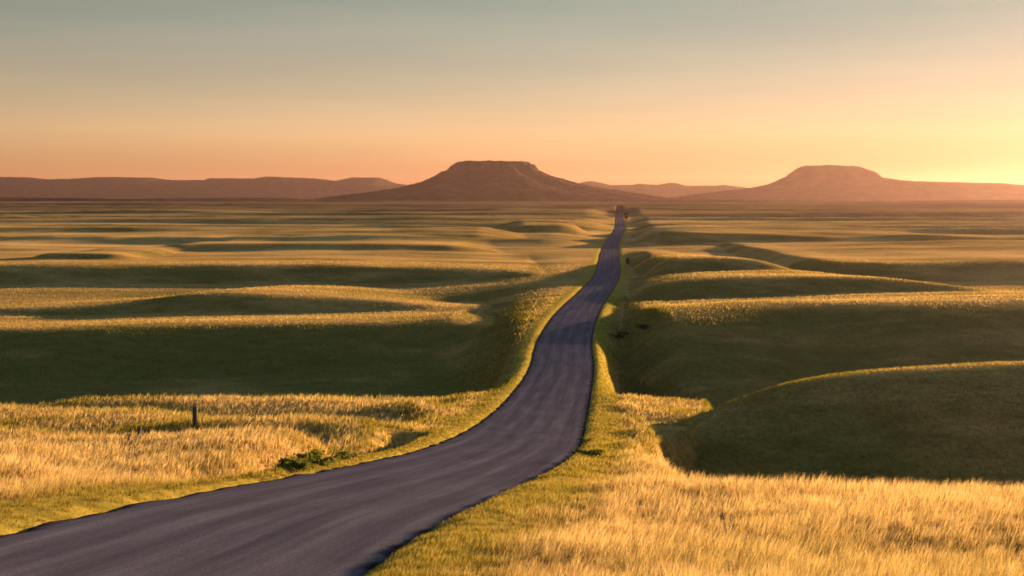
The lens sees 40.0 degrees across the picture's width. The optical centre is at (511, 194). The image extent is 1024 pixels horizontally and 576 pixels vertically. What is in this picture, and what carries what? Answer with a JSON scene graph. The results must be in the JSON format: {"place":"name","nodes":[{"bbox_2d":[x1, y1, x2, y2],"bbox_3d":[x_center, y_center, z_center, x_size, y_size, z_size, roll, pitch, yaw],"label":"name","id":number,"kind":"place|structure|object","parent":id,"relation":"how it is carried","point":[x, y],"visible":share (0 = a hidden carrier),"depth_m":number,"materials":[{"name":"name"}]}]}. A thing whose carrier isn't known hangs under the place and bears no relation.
{"place":"outdoors","nodes":[
{"label":"outdoors","id":0,"kind":"place"},
{"bbox_2d":[0,177,406,197],"bbox_3d":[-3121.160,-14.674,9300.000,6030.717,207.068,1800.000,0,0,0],"label":"hills","id":1,"kind":"structure","parent":0,"point":[137,187],"depth_m":8853.96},
{"bbox_2d":[0,212,624,575],"bbox_3d":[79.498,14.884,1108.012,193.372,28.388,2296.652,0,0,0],"label":"road","id":2,"kind":"structure","parent":0,"point":[362,518],"depth_m":36.22,"materials":[{"name":"grey asphalt"}]},
{"bbox_2d":[315,160,682,200],"bbox_3d":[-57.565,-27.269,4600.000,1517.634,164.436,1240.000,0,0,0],"label":"mesa hill","id":3,"kind":"structure","parent":0,"point":[471,180],"depth_m":4240.62,"materials":[{"name":"brown stone"}]},
{"bbox_2d":[0,198,1023,575],"bbox_3d":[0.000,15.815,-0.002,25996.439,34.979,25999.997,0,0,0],"label":"ground","id":4,"kind":"structure","parent":0,"point":[786,234],"depth_m":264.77,"materials":[{"name":"plant"}]},
{"bbox_2d":[137,426,141,441],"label":"wooden stump","id":5,"kind":"object","parent":4,"relation":"on","point":[139,431],"visible":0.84,"depth_m":77.98,"materials":[{"name":"brown wood"}]},
{"bbox_2d":[192,406,197,429],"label":"fence post","id":6,"kind":"object","parent":4,"relation":"on","point":[195,416],"visible":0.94,"depth_m":95.08,"materials":[{"name":"brown wood"}]},
{"bbox_2d":[265,456,316,471],"bbox_3d":[-8.179,10.091,52.306,1.899,0.644,2.422,0,0,0],"label":"shrub","id":7,"kind":"object","parent":4,"relation":"on","point":[295,463],"visible":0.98,"depth_m":51.85,"materials":[{"name":"green plant"}]},
{"bbox_2d":[286,446,357,466],"bbox_3d":[-7.810,10.725,56.890,2.704,0.865,3.271,0,0,34],"label":"shrub","id":8,"kind":"object","parent":4,"relation":"on","point":[313,454],"visible":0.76,"depth_m":56.85,"materials":[{"name":"green plant"}]},
{"bbox_2d":[329,449,362,460],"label":"shrub","id":9,"kind":"object","parent":4,"relation":"on","point":[347,457],"visible":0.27,"depth_m":81.86,"materials":[{"name":"green plant"}]},
{"bbox_2d":[0,197,1023,202],"bbox_3d":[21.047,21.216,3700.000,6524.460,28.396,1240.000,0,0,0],"label":"foothills","id":10,"kind":"structure","parent":4,"relation":"on","point":[281,200],"depth_m":3482.57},
{"bbox_2d":[571,447,605,457],"bbox_3d":[3.594,11.800,63.965,1.673,0.574,1.191,0,0,30],"label":"shrub","id":11,"kind":"object","parent":4,"relation":"on","point":[598,452],"visible":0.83,"depth_m":63.78,"materials":[{"name":"green plant"}]},
{"bbox_2d":[610,330,633,338],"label":"shrub","id":12,"kind":"object","parent":4,"relation":"on","point":[620,335],"visible":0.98,"depth_m":237.63,"materials":[{"name":"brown plant"}]},
{"bbox_2d":[634,323,650,328],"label":"shrub","id":13,"kind":"object","parent":4,"relation":"on","point":[644,326],"visible":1,"depth_m":232.46,"materials":[{"name":"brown plant"}]},
{"bbox_2d":[720,509,733,542],"bbox_3d":[4.212,6.630,27.567,0.275,0.871,0.287,0,0,0],"label":"dry weed","id":14,"kind":"object","parent":4,"relation":"on","point":[721,516],"visible":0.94,"depth_m":27.55,"materials":[{"name":"beige plant"}]},
{"bbox_2d":[0,0,1023,187],"label":"sky","id":15,"kind":"structure","parent":0,"point":[740,93],"materials":[{"name":"orange"}]},
{"bbox_2d":[579,181,745,197],"bbox_3d":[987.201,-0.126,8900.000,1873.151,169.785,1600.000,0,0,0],"label":"hills","id":16,"kind":"structure","parent":0,"point":[667,190],"depth_m":8619.04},
{"bbox_2d":[669,165,1023,200],"bbox_3d":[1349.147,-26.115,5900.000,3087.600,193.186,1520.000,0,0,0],"label":"mesa hill","id":17,"kind":"structure","parent":0,"point":[827,182],"depth_m":5559.07,"materials":[{"name":"brown stone"}]}
]}

